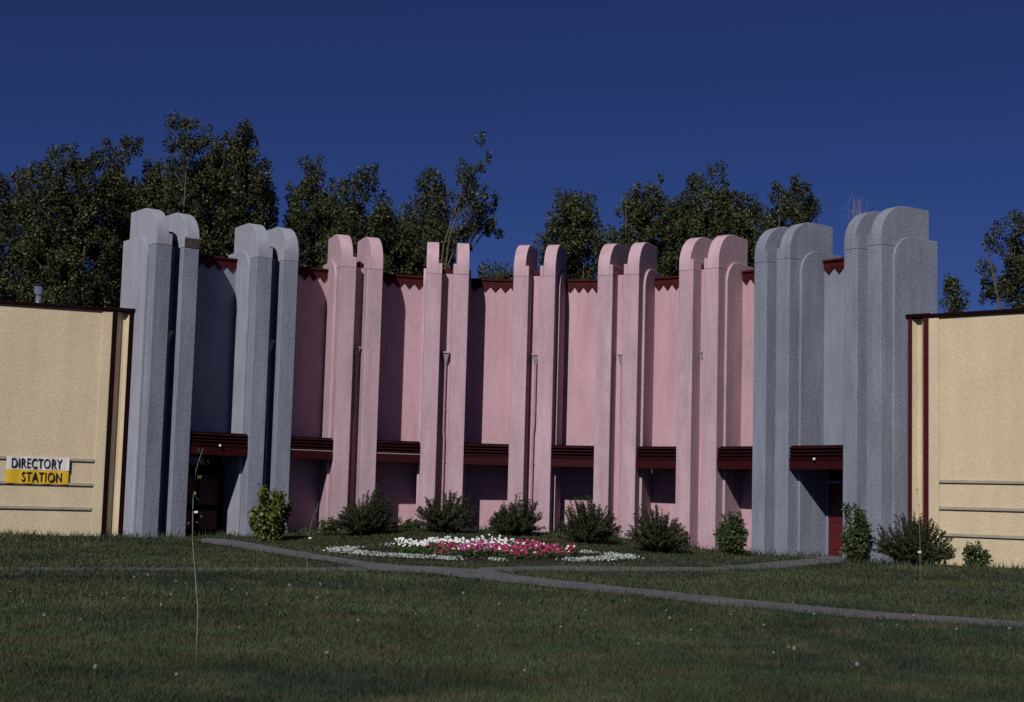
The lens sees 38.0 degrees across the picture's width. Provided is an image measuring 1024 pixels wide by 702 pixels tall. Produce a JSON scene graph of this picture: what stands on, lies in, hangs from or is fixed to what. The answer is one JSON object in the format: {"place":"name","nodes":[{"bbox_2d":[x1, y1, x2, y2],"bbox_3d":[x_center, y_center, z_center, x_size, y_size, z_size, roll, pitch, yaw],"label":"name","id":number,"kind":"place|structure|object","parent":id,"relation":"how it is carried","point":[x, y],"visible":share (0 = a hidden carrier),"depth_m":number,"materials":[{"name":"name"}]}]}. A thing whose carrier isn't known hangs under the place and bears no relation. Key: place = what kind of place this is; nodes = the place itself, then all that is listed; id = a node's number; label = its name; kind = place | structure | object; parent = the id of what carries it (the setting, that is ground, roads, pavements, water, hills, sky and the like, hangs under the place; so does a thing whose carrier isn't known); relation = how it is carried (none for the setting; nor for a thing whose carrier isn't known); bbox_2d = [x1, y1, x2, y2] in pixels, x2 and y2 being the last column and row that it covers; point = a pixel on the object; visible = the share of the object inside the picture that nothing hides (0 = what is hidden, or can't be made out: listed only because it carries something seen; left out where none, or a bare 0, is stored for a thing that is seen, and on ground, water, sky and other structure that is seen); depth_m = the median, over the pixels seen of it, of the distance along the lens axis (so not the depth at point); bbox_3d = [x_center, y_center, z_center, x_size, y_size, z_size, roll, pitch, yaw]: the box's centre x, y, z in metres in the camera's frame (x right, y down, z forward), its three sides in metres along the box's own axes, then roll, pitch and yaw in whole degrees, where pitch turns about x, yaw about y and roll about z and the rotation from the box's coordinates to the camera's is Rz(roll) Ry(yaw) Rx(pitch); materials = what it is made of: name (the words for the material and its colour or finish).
{"place":"outdoors","nodes":[
{"label":"outdoors","id":0,"kind":"place"},
{"bbox_2d":[0,566,365,570],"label":"narrow path","id":1,"kind":"structure","parent":0,"point":[280,568],"depth_m":27.72,"materials":[{"name":"grey concrete"}]},
{"bbox_2d":[0,522,1023,701],"bbox_3d":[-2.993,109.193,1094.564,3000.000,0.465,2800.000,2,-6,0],"label":"lawn ground","id":2,"kind":"structure","parent":0,"point":[372,539],"depth_m":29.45,"materials":[{"name":"green plant"}]},
{"bbox_2d":[0,165,38,300],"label":"cottonwood tree","id":3,"kind":"object","parent":2,"relation":"on","point":[6,220],"visible":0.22,"depth_m":62.49,"materials":[{"name":"green plant"}]},
{"bbox_2d":[0,142,122,307],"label":"cottonwood tree","id":4,"kind":"object","parent":2,"relation":"on","point":[54,250],"visible":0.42,"depth_m":59.24,"materials":[{"name":"green plant"}]},
{"bbox_2d":[93,664,97,682],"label":"dandelion","id":5,"kind":"object","parent":2,"relation":"on","point":[95,666],"visible":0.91,"depth_m":10.77,"materials":[{"name":"white plant"}]},
{"bbox_2d":[82,134,180,307],"bbox_3d":[-15.919,-1.000,61.973,5.289,16.649,5.608,2,-6,0],"label":"cottonwood tree","id":6,"kind":"object","parent":2,"relation":"on","point":[127,200],"visible":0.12,"depth_m":61.67,"materials":[{"name":"green plant"}]},
{"bbox_2d":[186,448,208,670],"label":"sapling","id":7,"kind":"object","parent":2,"relation":"on","point":[198,477],"visible":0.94,"depth_m":12.19,"materials":[{"name":"green plant"}]},
{"bbox_2d":[148,110,280,257],"bbox_3d":[-12.662,-1.236,61.824,5.733,17.251,5.677,3,-6,-16],"label":"cottonwood tree","id":8,"kind":"object","parent":2,"relation":"on","point":[233,203],"visible":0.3,"depth_m":61.29,"materials":[{"name":"green plant"}]},
{"bbox_2d":[247,484,293,540],"bbox_3d":[-7.077,4.707,43.272,1.309,1.684,1.428,2,-6,0],"label":"shrub","id":9,"kind":"object","parent":2,"relation":"on","point":[265,521],"visible":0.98,"depth_m":43.08,"materials":[{"name":"green plant"}]},
{"bbox_2d":[307,503,319,581],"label":"sapling","id":10,"kind":"object","parent":2,"relation":"on","point":[310,538],"visible":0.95,"depth_m":24.38,"materials":[{"name":"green plant"}]},
{"bbox_2d":[282,153,355,267],"bbox_3d":[-8.326,-0.447,63.399,4.292,16.239,4.691,4,-6,-23],"label":"poplar tree","id":11,"kind":"object","parent":2,"relation":"on","point":[324,205],"visible":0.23,"depth_m":63.39,"materials":[{"name":"green plant"}]},
{"bbox_2d":[317,515,339,535],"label":"shrub","id":12,"kind":"object","parent":2,"relation":"on","point":[327,528],"visible":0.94,"depth_m":44.78,"materials":[{"name":"green plant"}]},
{"bbox_2d":[317,162,411,273],"bbox_3d":[-6.094,-0.124,61.554,4.432,15.374,4.868,2,-6,0],"label":"poplar tree","id":13,"kind":"object","parent":2,"relation":"on","point":[379,224],"visible":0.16,"depth_m":61.33,"materials":[{"name":"green plant"}]},
{"bbox_2d":[333,484,402,534],"bbox_3d":[-4.325,4.778,44.780,2.093,1.573,2.153,2,-6,0],"label":"shrub","id":14,"kind":"object","parent":2,"relation":"on","point":[368,520],"visible":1,"depth_m":44.37,"materials":[{"name":"green plant"}]},
{"bbox_2d":[401,517,422,530],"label":"shrub","id":15,"kind":"object","parent":2,"relation":"on","point":[408,525],"visible":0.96,"depth_m":45.76,"materials":[{"name":"green plant"}]},
{"bbox_2d":[383,166,456,275],"bbox_3d":[-3.981,-0.137,62.173,4.539,15.639,5.403,2,-6,0],"label":"poplar tree","id":16,"kind":"object","parent":2,"relation":"on","point":[429,226],"visible":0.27,"depth_m":62.55,"materials":[{"name":"green plant"}]},
{"bbox_2d":[413,490,479,532],"bbox_3d":[-2.019,4.931,45.754,2.064,1.385,1.572,2,-6,0],"label":"shrub","id":17,"kind":"object","parent":2,"relation":"on","point":[446,518],"visible":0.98,"depth_m":45.51,"materials":[{"name":"green plant"}]},
{"bbox_2d":[441,131,504,268],"bbox_3d":[-2.064,-0.678,57.735,3.636,15.948,2.618,3,-6,-13],"label":"poplar tree","id":18,"kind":"object","parent":2,"relation":"on","point":[479,212],"visible":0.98,"depth_m":58.08,"materials":[{"name":"green plant"}]},
{"bbox_2d":[330,545,628,563],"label":"flower bed soil","id":19,"kind":"structure","parent":2,"relation":"on","point":[511,560],"depth_m":34.16,"materials":[{"name":"brown soil"}]},
{"bbox_2d":[323,540,643,561],"bbox_3d":[-0.756,4.965,37.193,7.998,0.250,9.146,2,-6,0],"label":"alyssum","id":20,"kind":"object","parent":19,"relation":"on","point":[611,556],"visible":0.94,"depth_m":34.28,"materials":[{"name":"white plant"}]},
{"bbox_2d":[390,538,577,558],"bbox_3d":[-0.695,4.922,37.086,4.688,0.379,6.095,2,-6,0],"label":"bedding foliage","id":21,"kind":"object","parent":19,"relation":"on","point":[486,553],"visible":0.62,"depth_m":35.23,"materials":[{"name":"green plant"}]},
{"bbox_2d":[393,534,574,552],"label":"white petunias","id":22,"kind":"object","parent":19,"relation":"on","point":[421,542],"visible":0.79,"depth_m":38.26,"materials":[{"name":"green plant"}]},
{"bbox_2d":[394,536,575,556],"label":"red petunias","id":23,"kind":"object","parent":19,"relation":"on","point":[546,549],"visible":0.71,"depth_m":36.16,"materials":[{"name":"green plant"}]},
{"bbox_2d":[459,540,557,552],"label":"magenta petunias","id":24,"kind":"object","parent":19,"relation":"on","point":[472,542],"visible":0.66,"depth_m":36.76,"materials":[{"name":"pink plant"}]},
{"bbox_2d":[477,259,513,278],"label":"poplar tree","id":25,"kind":"object","parent":2,"relation":"on","point":[498,274],"visible":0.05,"depth_m":65.25,"materials":[{"name":"green plant"}]},
{"bbox_2d":[0,206,1023,567],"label":"exhibition hall","id":26,"kind":"structure","parent":2,"relation":"on","point":[798,388],"depth_m":46.08,"materials":[{"name":"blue paint"}]},
{"bbox_2d":[5,456,69,483],"bbox_3d":[-13.901,3.495,43.580,1.760,0.780,0.051,4,-6,-21],"label":"vinyl banner","id":27,"kind":"object","parent":26,"relation":"attached to","point":[36,470],"visible":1,"depth_m":43.58,"materials":[{"name":"plastic"}]},
{"bbox_2d":[34,283,44,302],"bbox_3d":[-15.243,-1.412,47.828,0.340,1.575,0.331,2,-6,0],"label":"roof ventilator","id":28,"kind":"object","parent":26,"relation":"on","point":[39,290],"visible":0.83,"depth_m":47.77,"materials":[{"name":"metal"}]},
{"bbox_2d":[185,467,196,534],"bbox_3d":[-10.221,4.649,46.127,0.858,2.110,0.120,6,-7,-37],"label":"door","id":29,"kind":"structure","parent":26,"relation":"in","point":[191,470],"depth_m":46.30,"materials":[{"name":"red paint"}]},
{"bbox_2d":[194,467,221,534],"bbox_3d":[-9.527,4.720,46.646,0.858,2.110,0.120,6,-7,-37],"label":"door","id":30,"kind":"structure","parent":26,"relation":"in","point":[208,488],"depth_m":46.64,"materials":[{"name":"red paint"}]},
{"bbox_2d":[829,483,842,555],"bbox_3d":[9.657,4.953,43.679,0.066,2.110,0.875,6,-7,-38],"label":"door","id":31,"kind":"structure","parent":26,"relation":"in","point":[835,490],"depth_m":43.79,"materials":[{"name":"red paint"}]},
{"bbox_2d":[487,492,545,535],"bbox_3d":[0.156,5.017,45.756,1.867,1.387,1.788,2,-6,0],"label":"shrub","id":32,"kind":"object","parent":2,"relation":"on","point":[510,522],"visible":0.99,"depth_m":45.47,"materials":[{"name":"green plant"}]},
{"bbox_2d":[532,187,606,278],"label":"poplar tree","id":33,"kind":"object","parent":2,"relation":"on","point":[576,214],"visible":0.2,"depth_m":62.23,"materials":[{"name":"green plant"}]},
{"bbox_2d":[554,495,622,543],"bbox_3d":[2.384,5.004,44.188,1.682,1.468,2.066,5,-7,-33],"label":"shrub","id":34,"kind":"object","parent":2,"relation":"on","point":[582,526],"visible":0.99,"depth_m":43.93,"materials":[{"name":"green plant"}]},
{"bbox_2d":[588,173,693,276],"bbox_3d":[5.418,0.146,61.670,4.919,15.490,4.264,2,-6,0],"label":"poplar tree","id":35,"kind":"object","parent":2,"relation":"on","point":[648,227],"visible":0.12,"depth_m":61.70,"materials":[{"name":"green plant"}]},
{"bbox_2d":[624,503,691,552],"bbox_3d":[4.195,5.082,42.760,1.913,1.465,1.763,2,-6,0],"label":"shrub","id":36,"kind":"object","parent":2,"relation":"on","point":[662,537],"visible":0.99,"depth_m":42.45,"materials":[{"name":"green plant"}]},
{"bbox_2d":[661,158,759,276],"bbox_3d":[8.387,-0.005,61.469,4.996,15.914,5.262,2,-6,0],"label":"poplar tree","id":37,"kind":"object","parent":2,"relation":"on","point":[720,217],"visible":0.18,"depth_m":61.34,"materials":[{"name":"green plant"}]},
{"bbox_2d":[713,511,749,556],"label":"shrub","id":38,"kind":"object","parent":2,"relation":"on","point":[731,537],"visible":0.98,"depth_m":41.46,"materials":[{"name":"green plant"}]},
{"bbox_2d":[744,173,822,268],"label":"poplar tree","id":39,"kind":"object","parent":2,"relation":"on","point":[789,210],"visible":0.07,"depth_m":60.99,"materials":[{"name":"green plant"}]},
{"bbox_2d":[792,646,795,665],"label":"dandelion","id":40,"kind":"object","parent":2,"relation":"on","point":[794,648],"visible":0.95,"depth_m":13.35,"materials":[{"name":"white plant"}]},
{"bbox_2d":[843,196,864,219],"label":"bare tree","id":41,"kind":"object","parent":2,"relation":"on","point":[854,205],"visible":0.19,"depth_m":58.98,"materials":[{"name":"grey plant"}]},
{"bbox_2d":[835,502,874,561],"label":"shrub","id":42,"kind":"object","parent":2,"relation":"on","point":[854,542],"visible":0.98,"depth_m":40.15,"materials":[{"name":"green plant"}]},
{"bbox_2d":[855,662,859,684],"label":"dandelion","id":43,"kind":"object","parent":2,"relation":"on","point":[857,664],"visible":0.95,"depth_m":12.09,"materials":[{"name":"white plant"}]},
{"bbox_2d":[869,510,958,565],"bbox_3d":[10.591,4.932,39.028,2.301,1.498,1.784,2,-6,0],"label":"shrub","id":44,"kind":"object","parent":2,"relation":"on","point":[908,546],"visible":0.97,"depth_m":38.74,"materials":[{"name":"green plant"}]},
{"bbox_2d":[916,489,922,588],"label":"sapling","id":45,"kind":"object","parent":2,"relation":"on","point":[918,535],"visible":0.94,"depth_m":26.95,"materials":[{"name":"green plant"}]},
{"bbox_2d":[939,272,971,312],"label":"poplar tree","id":46,"kind":"object","parent":2,"relation":"on","point":[948,288],"visible":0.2,"depth_m":62.72,"materials":[{"name":"green plant"}]},
{"bbox_2d":[961,540,992,567],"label":"shrub","id":47,"kind":"object","parent":2,"relation":"on","point":[973,553],"visible":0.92,"depth_m":38.77,"materials":[{"name":"green plant"}]},
{"bbox_2d":[975,209,1023,308],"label":"poplar tree","id":48,"kind":"object","parent":2,"relation":"on","point":[1008,289],"visible":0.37,"depth_m":61.82,"materials":[{"name":"green plant"}]},
{"bbox_2d":[0,0,1023,312],"label":"sky","id":49,"kind":"structure","parent":0,"point":[918,104],"materials":[{"name":"blue"}]},
{"bbox_2d":[198,538,1023,627],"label":"path","id":50,"kind":"structure","parent":0,"point":[486,574],"depth_m":25.13,"materials":[{"name":"grey concrete"}]},
{"bbox_2d":[478,558,843,571],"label":"path","id":51,"kind":"structure","parent":0,"point":[756,565],"depth_m":32.45,"materials":[{"name":"grey concrete"}]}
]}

